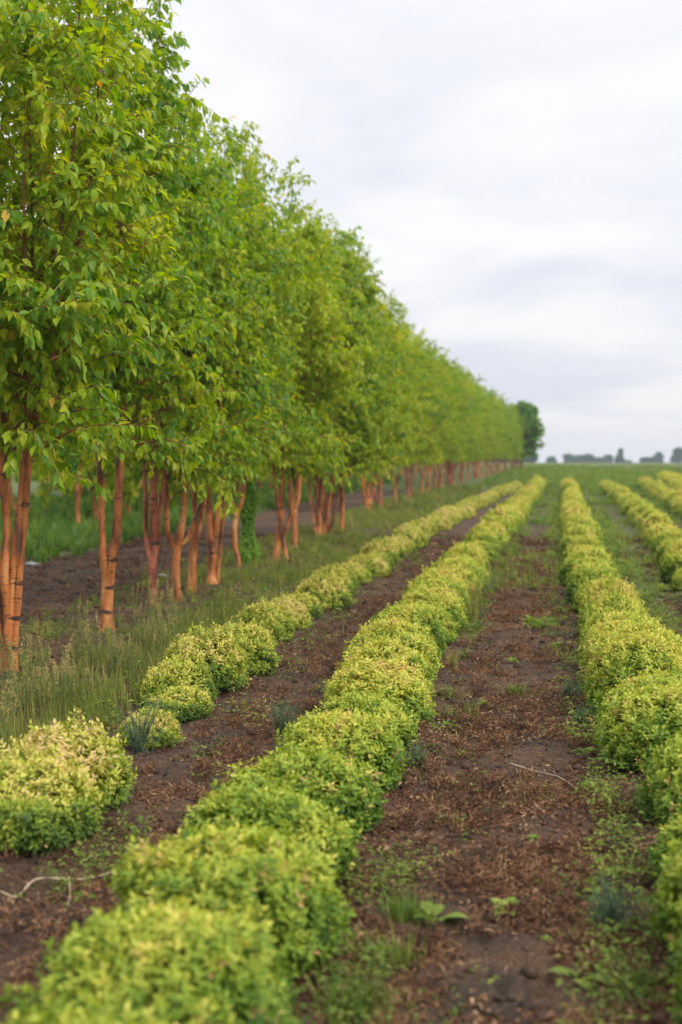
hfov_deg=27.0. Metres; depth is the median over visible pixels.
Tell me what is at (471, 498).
golden shrub
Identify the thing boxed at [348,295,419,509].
orange bark tree
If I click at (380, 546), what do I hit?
golden shrub
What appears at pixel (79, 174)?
orange bark tree
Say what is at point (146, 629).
tall weed
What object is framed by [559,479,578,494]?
golden shrub
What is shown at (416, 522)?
golden shrub
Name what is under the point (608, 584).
golden shrub
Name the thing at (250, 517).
vine covered sapling
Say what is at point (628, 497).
golden shrub
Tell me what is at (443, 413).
orange bark tree
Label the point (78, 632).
tall weed
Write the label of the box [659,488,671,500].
golden shrub
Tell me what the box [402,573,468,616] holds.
golden shrub
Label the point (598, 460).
distant tree
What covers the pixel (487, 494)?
golden shrub
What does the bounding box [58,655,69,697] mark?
tall weed
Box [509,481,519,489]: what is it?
golden shrub
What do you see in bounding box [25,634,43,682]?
tall weed
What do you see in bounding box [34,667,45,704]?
tall weed
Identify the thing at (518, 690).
grass tuft
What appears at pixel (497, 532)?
golden shrub
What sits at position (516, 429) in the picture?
orange bark tree
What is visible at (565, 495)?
golden shrub
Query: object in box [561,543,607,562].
golden shrub
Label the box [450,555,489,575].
golden shrub
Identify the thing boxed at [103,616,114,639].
tall weed
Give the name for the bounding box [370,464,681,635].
ground cover
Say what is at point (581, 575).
golden shrub
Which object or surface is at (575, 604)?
golden shrub
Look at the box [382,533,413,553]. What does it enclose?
golden shrub
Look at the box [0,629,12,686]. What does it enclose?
tall weed
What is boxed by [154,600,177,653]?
tall weed
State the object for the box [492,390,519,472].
orange bark tree
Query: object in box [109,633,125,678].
tall weed
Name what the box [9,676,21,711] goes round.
tall weed
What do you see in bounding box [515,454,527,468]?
orange bark tree
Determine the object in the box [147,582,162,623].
tall weed
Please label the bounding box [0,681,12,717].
tall weed
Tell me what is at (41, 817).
golden shrub
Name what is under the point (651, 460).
distant tree
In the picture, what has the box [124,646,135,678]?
tall weed
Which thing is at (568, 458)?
distant tree
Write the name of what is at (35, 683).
tall weed
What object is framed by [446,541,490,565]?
golden shrub
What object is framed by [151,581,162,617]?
tall weed
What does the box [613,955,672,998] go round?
grass tuft
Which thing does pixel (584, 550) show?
golden shrub
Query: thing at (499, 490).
golden shrub
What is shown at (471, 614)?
grass tuft
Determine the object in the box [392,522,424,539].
golden shrub
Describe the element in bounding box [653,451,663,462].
distant tree
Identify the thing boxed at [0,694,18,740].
tall weed
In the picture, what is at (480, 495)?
golden shrub
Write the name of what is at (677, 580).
golden shrub
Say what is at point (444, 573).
golden shrub
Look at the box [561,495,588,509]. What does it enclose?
golden shrub
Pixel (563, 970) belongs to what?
broadleaf weed
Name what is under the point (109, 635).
tall weed
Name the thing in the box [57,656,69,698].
tall weed
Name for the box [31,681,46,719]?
tall weed
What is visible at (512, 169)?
sky
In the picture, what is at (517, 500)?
golden shrub
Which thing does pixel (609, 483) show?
golden shrub
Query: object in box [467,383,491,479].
orange bark tree
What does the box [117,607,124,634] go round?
tall weed
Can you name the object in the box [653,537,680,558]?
golden shrub
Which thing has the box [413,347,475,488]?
orange bark tree
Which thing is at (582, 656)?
golden shrub
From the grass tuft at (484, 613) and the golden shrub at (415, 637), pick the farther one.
the grass tuft at (484, 613)
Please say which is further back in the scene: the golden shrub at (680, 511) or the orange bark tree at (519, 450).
the orange bark tree at (519, 450)
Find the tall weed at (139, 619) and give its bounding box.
[134,607,143,634]
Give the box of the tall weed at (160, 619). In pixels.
[150,597,164,639]
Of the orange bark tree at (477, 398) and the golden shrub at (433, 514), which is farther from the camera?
the orange bark tree at (477, 398)
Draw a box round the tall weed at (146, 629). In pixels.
[143,617,154,642]
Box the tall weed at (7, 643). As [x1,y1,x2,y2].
[0,637,19,688]
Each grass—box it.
[0,475,401,563]
[0,482,480,760]
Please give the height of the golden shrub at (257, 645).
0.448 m
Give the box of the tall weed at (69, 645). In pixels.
[48,636,73,700]
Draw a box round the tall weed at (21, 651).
[12,641,31,704]
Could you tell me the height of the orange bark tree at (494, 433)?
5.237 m
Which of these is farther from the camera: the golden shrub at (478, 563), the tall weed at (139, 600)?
the golden shrub at (478, 563)
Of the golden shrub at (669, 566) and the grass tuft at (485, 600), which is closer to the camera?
the grass tuft at (485, 600)
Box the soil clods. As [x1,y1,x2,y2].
[0,533,681,1023]
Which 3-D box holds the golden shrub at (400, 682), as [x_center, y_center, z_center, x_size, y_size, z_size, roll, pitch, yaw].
[0.211,1.016,8.119,0.716,0.408,0.946,0,2,8]
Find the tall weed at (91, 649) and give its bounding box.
[84,625,99,666]
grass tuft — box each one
[299,956,427,1023]
[340,923,426,972]
[348,883,452,927]
[445,647,459,668]
[461,695,489,720]
[462,595,483,622]
[468,580,486,597]
[470,594,486,607]
[470,623,484,630]
[476,607,486,620]
[479,596,493,605]
[481,588,498,596]
[485,582,495,589]
[487,576,504,587]
[489,564,504,577]
[491,553,505,568]
[495,682,534,697]
[496,552,510,570]
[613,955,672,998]
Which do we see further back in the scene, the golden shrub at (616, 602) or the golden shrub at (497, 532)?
the golden shrub at (497, 532)
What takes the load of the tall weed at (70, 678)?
on the ground at (502, 951)
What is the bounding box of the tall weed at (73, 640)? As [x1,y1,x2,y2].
[71,621,86,661]
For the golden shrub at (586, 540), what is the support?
on the ground at (502, 951)
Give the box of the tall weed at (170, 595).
[165,580,182,628]
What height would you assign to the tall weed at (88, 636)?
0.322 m
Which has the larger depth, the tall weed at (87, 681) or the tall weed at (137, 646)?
the tall weed at (137, 646)
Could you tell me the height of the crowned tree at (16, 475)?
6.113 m
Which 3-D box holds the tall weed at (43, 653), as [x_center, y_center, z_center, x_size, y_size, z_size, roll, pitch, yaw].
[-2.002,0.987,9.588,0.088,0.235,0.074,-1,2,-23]
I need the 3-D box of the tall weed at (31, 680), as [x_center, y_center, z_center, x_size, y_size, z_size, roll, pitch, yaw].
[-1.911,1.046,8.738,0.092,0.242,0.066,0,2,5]
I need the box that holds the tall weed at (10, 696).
[0,673,16,718]
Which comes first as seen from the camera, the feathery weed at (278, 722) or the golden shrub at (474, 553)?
the feathery weed at (278, 722)
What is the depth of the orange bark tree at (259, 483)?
50.22 m
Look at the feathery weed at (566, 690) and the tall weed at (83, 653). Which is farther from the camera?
the tall weed at (83, 653)
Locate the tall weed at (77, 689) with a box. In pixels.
[72,659,80,695]
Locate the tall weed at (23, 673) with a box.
[9,648,29,717]
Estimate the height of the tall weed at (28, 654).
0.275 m
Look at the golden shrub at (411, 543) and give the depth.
22.03 m
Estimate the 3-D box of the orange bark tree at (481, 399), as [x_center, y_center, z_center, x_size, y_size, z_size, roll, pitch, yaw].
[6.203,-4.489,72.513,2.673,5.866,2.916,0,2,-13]
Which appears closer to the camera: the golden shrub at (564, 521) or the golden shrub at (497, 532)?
the golden shrub at (497, 532)
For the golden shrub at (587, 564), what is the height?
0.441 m
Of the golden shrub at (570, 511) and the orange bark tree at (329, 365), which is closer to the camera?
the orange bark tree at (329, 365)
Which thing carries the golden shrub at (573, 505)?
on the ground at (502, 951)
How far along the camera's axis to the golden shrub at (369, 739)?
6.34 m
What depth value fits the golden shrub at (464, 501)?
34.34 m
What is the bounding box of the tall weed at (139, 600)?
[130,575,151,622]
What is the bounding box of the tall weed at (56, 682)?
[51,659,66,711]
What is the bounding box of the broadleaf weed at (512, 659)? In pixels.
[505,657,519,662]
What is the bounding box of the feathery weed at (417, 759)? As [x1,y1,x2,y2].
[403,738,426,768]
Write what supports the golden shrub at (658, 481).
on the ground at (502, 951)
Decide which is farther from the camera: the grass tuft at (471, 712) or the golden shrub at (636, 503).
the golden shrub at (636, 503)
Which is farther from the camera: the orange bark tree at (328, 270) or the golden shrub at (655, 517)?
the golden shrub at (655, 517)
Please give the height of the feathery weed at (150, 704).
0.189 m
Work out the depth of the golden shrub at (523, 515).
30.58 m
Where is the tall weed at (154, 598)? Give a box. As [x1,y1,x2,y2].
[150,580,158,613]
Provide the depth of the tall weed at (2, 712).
7.54 m
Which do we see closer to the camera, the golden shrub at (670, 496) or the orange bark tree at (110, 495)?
the orange bark tree at (110, 495)
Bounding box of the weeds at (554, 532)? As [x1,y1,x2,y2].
[0,480,681,1023]
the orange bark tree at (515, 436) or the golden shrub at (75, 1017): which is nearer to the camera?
the golden shrub at (75, 1017)
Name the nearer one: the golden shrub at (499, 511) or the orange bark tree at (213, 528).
the orange bark tree at (213, 528)
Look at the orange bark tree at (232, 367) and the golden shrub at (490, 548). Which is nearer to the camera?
the orange bark tree at (232, 367)
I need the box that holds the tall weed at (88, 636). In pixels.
[83,615,99,654]
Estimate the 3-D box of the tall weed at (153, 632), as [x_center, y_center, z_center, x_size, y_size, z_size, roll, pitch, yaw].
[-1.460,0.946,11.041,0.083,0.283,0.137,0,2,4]
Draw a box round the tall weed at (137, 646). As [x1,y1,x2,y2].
[126,639,138,677]
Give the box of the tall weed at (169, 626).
[159,607,178,649]
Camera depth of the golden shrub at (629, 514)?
31.00 m
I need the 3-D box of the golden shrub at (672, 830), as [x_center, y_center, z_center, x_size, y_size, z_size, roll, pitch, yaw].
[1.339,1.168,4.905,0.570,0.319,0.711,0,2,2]
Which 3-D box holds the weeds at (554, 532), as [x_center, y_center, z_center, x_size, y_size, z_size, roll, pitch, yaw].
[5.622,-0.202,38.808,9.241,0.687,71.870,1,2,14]
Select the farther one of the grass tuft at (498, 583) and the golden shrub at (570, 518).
the golden shrub at (570, 518)
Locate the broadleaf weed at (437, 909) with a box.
[414,901,469,922]
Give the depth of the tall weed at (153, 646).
10.34 m
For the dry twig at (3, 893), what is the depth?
4.87 m
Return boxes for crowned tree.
[0,418,18,483]
[16,456,52,501]
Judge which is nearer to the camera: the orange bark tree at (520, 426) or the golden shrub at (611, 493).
the golden shrub at (611, 493)
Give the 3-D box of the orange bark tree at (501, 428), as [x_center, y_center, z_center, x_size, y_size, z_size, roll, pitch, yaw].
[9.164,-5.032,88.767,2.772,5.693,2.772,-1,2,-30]
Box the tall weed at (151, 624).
[150,617,157,642]
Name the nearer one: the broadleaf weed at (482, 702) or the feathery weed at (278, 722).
the feathery weed at (278, 722)
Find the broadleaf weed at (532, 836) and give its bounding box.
[528,834,538,841]
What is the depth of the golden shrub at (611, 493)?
43.26 m
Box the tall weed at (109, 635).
[104,629,117,670]
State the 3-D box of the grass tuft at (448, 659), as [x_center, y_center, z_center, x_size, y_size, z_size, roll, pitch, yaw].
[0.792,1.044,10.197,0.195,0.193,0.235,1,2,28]
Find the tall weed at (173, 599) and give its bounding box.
[171,581,181,614]
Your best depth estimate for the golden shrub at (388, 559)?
18.53 m
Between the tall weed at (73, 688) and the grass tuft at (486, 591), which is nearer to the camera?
the tall weed at (73, 688)
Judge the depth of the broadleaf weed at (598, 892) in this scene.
4.88 m
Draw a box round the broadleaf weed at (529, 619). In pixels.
[520,615,541,625]
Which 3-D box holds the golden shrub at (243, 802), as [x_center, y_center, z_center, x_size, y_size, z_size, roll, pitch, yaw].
[-0.259,1.116,4.924,0.667,0.425,0.750,0,2,-10]
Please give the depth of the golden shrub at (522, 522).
29.49 m
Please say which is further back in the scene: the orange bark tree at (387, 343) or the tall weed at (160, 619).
the orange bark tree at (387, 343)
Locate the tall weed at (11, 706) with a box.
[0,701,14,735]
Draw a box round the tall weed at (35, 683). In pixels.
[31,666,40,704]
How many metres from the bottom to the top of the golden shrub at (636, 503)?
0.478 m
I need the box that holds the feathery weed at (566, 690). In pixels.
[560,678,583,699]
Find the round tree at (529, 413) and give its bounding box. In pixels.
[513,399,545,467]
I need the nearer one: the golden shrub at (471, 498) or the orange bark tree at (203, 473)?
the orange bark tree at (203, 473)
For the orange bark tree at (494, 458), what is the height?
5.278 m
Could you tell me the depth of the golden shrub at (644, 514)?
27.86 m
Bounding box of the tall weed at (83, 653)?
[81,612,97,662]
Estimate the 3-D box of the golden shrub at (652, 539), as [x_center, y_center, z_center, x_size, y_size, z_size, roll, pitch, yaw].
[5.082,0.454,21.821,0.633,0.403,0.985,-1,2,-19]
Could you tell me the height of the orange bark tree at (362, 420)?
5.760 m
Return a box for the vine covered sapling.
[234,465,260,564]
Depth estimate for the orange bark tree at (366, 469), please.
24.82 m
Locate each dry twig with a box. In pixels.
[0,870,119,906]
[510,763,572,785]
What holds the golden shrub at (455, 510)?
on the ground at (502, 951)
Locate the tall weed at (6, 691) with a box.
[0,665,12,725]
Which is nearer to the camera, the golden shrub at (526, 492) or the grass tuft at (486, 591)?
the grass tuft at (486, 591)
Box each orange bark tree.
[0,0,181,672]
[0,0,249,632]
[0,385,87,512]
[32,418,138,518]
[38,269,115,524]
[57,84,247,607]
[86,437,182,514]
[93,98,281,601]
[125,116,315,584]
[129,468,211,501]
[135,108,294,592]
[196,121,335,567]
[236,465,269,493]
[247,156,384,561]
[250,196,376,548]
[253,466,271,488]
[268,475,273,488]
[270,208,399,536]
[284,237,413,533]
[327,223,421,530]
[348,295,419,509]
[365,288,429,506]
[374,316,442,502]
[388,327,456,497]
[393,332,463,492]
[403,345,464,488]
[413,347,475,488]
[420,354,473,487]
[435,360,479,484]
[447,357,483,484]
[452,373,484,483]
[457,367,487,482]
[459,379,483,480]
[463,373,491,480]
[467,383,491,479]
[469,387,504,476]
[469,392,497,478]
[470,383,496,478]
[473,383,504,477]
[481,433,504,475]
[484,389,510,475]
[489,391,513,473]
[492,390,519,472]
[492,398,515,472]
[492,405,522,470]
[503,405,521,467]
[508,404,524,467]
[508,404,526,470]
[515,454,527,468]
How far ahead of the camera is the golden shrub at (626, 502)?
35.01 m
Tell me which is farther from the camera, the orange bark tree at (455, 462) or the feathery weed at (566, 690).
the orange bark tree at (455, 462)
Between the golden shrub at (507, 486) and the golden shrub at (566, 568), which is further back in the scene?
the golden shrub at (507, 486)
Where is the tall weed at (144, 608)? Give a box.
[137,598,151,627]
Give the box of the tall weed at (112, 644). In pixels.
[107,636,120,676]
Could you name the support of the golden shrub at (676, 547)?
on the ground at (502, 951)
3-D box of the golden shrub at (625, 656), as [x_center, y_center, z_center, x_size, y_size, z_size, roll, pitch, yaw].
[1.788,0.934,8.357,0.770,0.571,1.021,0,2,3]
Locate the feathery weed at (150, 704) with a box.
[128,694,164,712]
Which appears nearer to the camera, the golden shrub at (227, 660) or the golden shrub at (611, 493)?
the golden shrub at (227, 660)
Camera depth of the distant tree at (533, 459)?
325.46 m
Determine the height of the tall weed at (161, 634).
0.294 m
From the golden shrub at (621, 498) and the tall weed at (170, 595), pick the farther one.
the golden shrub at (621, 498)
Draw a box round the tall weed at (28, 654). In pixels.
[23,633,32,669]
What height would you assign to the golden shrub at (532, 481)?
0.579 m
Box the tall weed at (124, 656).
[115,633,131,677]
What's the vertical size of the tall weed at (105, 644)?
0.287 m
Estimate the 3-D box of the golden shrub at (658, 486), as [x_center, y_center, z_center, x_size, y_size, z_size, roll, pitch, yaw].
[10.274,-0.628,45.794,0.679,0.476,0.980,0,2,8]
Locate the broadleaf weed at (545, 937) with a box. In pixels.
[541,935,551,943]
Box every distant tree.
[516,456,530,462]
[529,451,538,462]
[546,456,557,462]
[562,453,575,462]
[574,454,585,462]
[582,453,594,462]
[593,457,606,462]
[603,454,613,462]
[614,448,624,462]
[639,457,648,462]
[647,457,655,462]
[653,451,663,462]
[669,447,681,462]
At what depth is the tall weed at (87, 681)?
8.70 m
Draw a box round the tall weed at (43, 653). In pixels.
[38,642,50,671]
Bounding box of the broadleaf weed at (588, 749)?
[572,747,594,756]
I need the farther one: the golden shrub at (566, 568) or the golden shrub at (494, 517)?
the golden shrub at (494, 517)
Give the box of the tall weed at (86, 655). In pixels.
[79,644,87,678]
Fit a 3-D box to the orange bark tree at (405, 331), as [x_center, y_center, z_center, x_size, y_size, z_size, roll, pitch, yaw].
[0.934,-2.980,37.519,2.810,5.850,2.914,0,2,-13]
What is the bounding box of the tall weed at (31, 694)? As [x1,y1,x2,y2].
[20,665,36,707]
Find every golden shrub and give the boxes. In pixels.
[0,706,137,812]
[0,745,110,856]
[0,981,234,1023]
[6,891,302,1023]
[105,814,356,985]
[114,705,185,750]
[135,652,219,704]
[145,681,215,723]
[157,621,252,692]
[172,769,362,888]
[203,617,282,675]
[213,744,387,839]
[223,620,277,651]
[230,596,294,646]
[265,706,408,795]
[266,591,315,630]
[278,590,325,619]
[289,571,357,610]
[307,562,358,597]
[316,562,359,590]
[317,651,437,725]
[319,684,419,748]
[335,633,438,694]
[338,559,372,583]
[338,610,444,674]
[346,551,391,577]
[358,536,401,563]
[362,551,395,569]
[369,600,448,658]
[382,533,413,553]
[385,540,406,557]
[388,598,461,643]
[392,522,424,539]
[395,534,415,549]
[396,526,428,548]
[396,581,469,632]
[402,519,430,538]
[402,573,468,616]
[413,565,470,604]
[418,517,437,536]
[426,512,451,524]
[427,514,451,530]
[430,553,489,589]
[430,562,483,595]
[431,506,457,525]
[439,505,461,518]
[441,544,490,572]
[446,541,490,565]
[450,505,465,519]
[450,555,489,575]
[451,513,461,523]
[455,499,474,511]
[456,506,470,518]
[459,504,476,516]
[461,499,477,509]
[461,531,501,554]
[461,537,500,562]
[465,495,481,508]
[470,519,509,542]
[474,529,501,550]
[475,495,486,508]
[475,524,506,548]
[476,493,489,505]
[479,513,512,536]
[480,503,516,534]
[481,490,497,500]
[482,492,495,502]
[491,485,505,496]
[496,503,520,524]
[501,483,512,492]
[501,502,520,527]
[503,495,528,512]
[505,487,512,494]
[507,502,527,521]
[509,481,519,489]
[509,503,524,524]
[509,505,526,522]
[511,496,529,517]
[513,485,535,502]
[520,496,532,509]
[525,483,538,500]
[526,479,542,489]
[530,482,542,493]
[555,534,605,555]
[557,507,589,527]
[558,553,623,585]
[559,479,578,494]
[559,492,581,502]
[559,496,583,513]
[559,501,582,517]
[559,524,598,541]
[560,502,593,518]
[560,514,570,528]
[561,490,583,498]
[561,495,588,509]
[561,509,603,542]
[561,517,603,539]
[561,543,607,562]
[561,563,622,603]
[562,512,588,526]
[563,547,615,566]
[563,558,618,591]
[565,506,592,517]
[567,534,603,548]
[567,544,612,563]
[569,577,612,611]
[573,606,648,647]
[574,612,668,674]
[575,572,641,619]
[575,590,649,632]
[578,615,681,688]
[582,622,681,713]
[587,675,681,773]
[591,668,681,727]
[601,480,613,493]
[603,485,611,494]
[607,481,619,495]
[607,484,623,499]
[613,485,631,502]
[614,494,622,505]
[615,491,624,503]
[617,493,639,507]
[619,493,636,508]
[619,499,637,511]
[621,495,654,515]
[624,495,639,502]
[626,506,634,520]
[627,500,644,511]
[628,731,681,826]
[629,502,653,524]
[632,515,640,526]
[635,507,664,529]
[639,510,673,538]
[641,476,653,489]
[641,522,670,541]
[642,481,652,490]
[642,837,681,957]
[644,523,680,547]
[644,804,681,886]
[648,529,672,550]
[649,478,666,491]
[649,483,663,495]
[650,485,664,495]
[651,527,681,553]
[652,488,665,499]
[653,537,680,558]
[655,538,681,565]
[656,488,664,500]
[656,551,681,583]
[658,537,681,567]
[659,485,673,500]
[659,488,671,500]
[663,487,681,508]
[664,913,681,1023]
[666,496,680,509]
[667,567,681,592]
[669,496,681,514]
[677,503,681,518]
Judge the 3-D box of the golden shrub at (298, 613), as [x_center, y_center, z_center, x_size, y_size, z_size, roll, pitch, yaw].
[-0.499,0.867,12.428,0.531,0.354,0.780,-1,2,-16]
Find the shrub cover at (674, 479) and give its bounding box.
[656,470,681,490]
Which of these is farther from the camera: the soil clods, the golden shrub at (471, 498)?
the golden shrub at (471, 498)
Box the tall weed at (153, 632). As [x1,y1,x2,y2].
[148,617,158,647]
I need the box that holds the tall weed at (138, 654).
[129,641,142,672]
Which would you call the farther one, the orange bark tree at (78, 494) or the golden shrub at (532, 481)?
the golden shrub at (532, 481)
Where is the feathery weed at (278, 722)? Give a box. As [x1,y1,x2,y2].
[267,693,303,733]
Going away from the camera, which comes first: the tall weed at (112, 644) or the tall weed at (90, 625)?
the tall weed at (112, 644)
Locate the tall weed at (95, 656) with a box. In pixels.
[90,639,100,668]
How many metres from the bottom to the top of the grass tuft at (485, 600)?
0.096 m
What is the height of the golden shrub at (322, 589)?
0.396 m
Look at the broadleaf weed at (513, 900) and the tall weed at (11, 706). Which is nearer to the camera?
the broadleaf weed at (513, 900)
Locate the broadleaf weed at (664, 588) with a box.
[652,583,670,591]
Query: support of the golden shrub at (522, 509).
on the ground at (502, 951)
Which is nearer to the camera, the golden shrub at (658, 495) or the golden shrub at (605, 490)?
the golden shrub at (658, 495)
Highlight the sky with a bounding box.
[0,0,681,462]
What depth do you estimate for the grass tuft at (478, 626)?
12.52 m
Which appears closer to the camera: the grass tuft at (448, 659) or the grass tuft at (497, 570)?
the grass tuft at (448, 659)
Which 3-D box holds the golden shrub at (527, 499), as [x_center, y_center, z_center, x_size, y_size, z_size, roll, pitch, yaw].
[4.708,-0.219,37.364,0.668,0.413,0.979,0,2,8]
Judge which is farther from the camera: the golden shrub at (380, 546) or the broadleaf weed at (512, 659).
the golden shrub at (380, 546)
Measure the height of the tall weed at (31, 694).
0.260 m
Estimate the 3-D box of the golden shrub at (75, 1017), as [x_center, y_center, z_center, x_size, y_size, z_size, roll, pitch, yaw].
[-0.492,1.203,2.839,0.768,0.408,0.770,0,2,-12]
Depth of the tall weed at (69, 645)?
8.79 m
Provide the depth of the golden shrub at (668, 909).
4.26 m
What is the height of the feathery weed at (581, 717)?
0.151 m
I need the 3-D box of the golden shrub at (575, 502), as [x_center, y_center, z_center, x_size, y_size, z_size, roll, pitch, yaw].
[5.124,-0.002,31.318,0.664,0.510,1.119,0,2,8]
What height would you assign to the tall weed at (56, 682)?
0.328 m
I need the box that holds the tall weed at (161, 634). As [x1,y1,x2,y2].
[157,621,167,646]
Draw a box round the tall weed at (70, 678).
[60,651,78,704]
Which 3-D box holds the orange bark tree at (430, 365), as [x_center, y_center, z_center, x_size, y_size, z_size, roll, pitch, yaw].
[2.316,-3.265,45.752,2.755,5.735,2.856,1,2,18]
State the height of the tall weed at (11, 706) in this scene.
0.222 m
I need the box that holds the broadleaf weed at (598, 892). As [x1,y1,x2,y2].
[581,887,621,903]
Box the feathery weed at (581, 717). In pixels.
[572,703,594,725]
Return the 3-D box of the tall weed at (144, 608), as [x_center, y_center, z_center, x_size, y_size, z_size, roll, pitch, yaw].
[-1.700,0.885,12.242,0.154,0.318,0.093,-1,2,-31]
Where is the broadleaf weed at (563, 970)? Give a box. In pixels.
[548,966,603,985]
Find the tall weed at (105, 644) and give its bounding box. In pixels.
[100,621,111,661]
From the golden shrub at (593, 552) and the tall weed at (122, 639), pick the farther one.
the golden shrub at (593, 552)
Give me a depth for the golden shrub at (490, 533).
21.57 m
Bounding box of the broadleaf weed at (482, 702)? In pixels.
[478,699,493,706]
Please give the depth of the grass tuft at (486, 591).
15.37 m
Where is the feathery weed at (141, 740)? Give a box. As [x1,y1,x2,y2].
[117,697,167,753]
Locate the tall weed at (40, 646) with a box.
[34,624,44,663]
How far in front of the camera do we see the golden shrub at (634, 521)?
28.80 m
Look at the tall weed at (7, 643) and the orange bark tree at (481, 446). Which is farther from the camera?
the orange bark tree at (481, 446)
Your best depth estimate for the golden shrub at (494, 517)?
25.23 m
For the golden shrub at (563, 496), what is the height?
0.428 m
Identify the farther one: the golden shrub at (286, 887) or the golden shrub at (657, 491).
the golden shrub at (657, 491)
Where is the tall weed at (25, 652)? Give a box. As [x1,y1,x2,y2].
[22,636,32,666]
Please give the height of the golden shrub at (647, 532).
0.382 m
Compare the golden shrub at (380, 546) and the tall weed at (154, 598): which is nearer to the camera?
the tall weed at (154, 598)
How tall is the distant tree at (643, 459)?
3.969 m
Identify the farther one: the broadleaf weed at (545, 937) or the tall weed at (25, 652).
the tall weed at (25, 652)
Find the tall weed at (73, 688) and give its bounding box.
[67,664,77,707]
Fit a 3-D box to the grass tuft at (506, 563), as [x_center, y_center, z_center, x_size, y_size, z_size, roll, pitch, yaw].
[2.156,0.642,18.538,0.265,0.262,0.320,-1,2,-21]
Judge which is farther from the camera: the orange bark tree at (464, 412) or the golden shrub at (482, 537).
the orange bark tree at (464, 412)
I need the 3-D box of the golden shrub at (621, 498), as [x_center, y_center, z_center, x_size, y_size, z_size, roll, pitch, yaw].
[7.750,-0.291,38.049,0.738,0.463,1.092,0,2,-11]
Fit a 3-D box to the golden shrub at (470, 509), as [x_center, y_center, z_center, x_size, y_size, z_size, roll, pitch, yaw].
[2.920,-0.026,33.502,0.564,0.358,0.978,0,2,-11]
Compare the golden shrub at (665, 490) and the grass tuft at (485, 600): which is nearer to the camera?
the grass tuft at (485, 600)
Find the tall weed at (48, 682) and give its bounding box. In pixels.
[44,664,59,717]
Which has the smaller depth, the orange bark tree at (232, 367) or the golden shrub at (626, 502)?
the orange bark tree at (232, 367)
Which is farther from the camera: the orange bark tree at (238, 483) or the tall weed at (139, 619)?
the orange bark tree at (238, 483)
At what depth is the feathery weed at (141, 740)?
7.08 m
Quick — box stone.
[25,562,40,566]
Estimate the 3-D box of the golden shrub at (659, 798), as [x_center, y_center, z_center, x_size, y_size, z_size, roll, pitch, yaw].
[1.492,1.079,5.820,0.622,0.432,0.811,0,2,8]
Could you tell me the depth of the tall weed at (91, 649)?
9.99 m
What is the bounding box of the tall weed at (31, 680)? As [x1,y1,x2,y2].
[25,663,34,694]
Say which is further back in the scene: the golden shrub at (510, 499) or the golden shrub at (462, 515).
the golden shrub at (510, 499)
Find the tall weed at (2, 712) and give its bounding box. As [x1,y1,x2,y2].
[0,706,3,736]
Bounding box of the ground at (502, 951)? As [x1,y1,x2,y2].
[0,463,681,1023]
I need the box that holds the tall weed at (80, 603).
[77,595,91,645]
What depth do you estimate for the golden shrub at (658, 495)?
42.94 m
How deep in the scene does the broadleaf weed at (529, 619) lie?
12.95 m
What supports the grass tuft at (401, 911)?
on the ground at (502, 951)
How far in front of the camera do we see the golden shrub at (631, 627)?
9.12 m
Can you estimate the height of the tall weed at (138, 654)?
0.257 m
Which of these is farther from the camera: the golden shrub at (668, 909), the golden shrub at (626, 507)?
the golden shrub at (626, 507)
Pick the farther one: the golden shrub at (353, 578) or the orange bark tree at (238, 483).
the orange bark tree at (238, 483)
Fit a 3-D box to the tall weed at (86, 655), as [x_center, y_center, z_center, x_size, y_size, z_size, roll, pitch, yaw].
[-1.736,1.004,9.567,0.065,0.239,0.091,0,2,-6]
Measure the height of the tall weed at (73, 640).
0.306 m
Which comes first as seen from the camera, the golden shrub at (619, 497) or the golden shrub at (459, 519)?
the golden shrub at (459, 519)
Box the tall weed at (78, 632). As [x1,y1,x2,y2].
[72,608,85,651]
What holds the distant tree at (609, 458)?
on the ground at (502, 951)
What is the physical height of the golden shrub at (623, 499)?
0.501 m
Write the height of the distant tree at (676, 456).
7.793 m
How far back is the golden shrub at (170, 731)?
7.30 m
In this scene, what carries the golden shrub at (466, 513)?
on the ground at (502, 951)
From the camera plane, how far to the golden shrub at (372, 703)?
7.18 m
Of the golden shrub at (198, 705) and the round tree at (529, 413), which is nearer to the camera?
the golden shrub at (198, 705)
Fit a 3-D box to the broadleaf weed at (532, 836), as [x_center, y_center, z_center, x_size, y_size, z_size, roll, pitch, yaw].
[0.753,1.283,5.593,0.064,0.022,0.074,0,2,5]
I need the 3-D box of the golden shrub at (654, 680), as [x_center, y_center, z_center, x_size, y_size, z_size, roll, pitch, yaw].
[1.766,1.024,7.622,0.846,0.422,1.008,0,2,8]
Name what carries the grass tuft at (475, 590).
on the ground at (502, 951)
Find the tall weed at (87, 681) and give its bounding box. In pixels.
[82,669,90,696]
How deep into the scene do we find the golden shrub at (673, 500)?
36.09 m
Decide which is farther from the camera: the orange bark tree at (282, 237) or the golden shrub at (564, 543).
the golden shrub at (564, 543)
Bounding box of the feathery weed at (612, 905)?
[585,869,640,930]
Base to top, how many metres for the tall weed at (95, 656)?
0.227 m
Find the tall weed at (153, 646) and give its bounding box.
[151,625,167,662]
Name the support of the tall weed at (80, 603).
on the ground at (502, 951)
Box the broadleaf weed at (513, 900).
[490,897,519,915]
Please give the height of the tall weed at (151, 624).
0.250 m
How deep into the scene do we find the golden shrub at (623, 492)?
40.03 m
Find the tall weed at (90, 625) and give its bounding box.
[84,612,94,640]
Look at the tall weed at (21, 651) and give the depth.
8.41 m
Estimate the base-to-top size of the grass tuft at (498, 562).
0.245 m
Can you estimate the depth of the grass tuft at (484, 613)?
13.34 m
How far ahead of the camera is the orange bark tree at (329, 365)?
19.50 m
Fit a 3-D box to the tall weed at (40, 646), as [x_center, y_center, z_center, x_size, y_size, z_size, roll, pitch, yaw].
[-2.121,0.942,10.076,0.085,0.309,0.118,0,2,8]

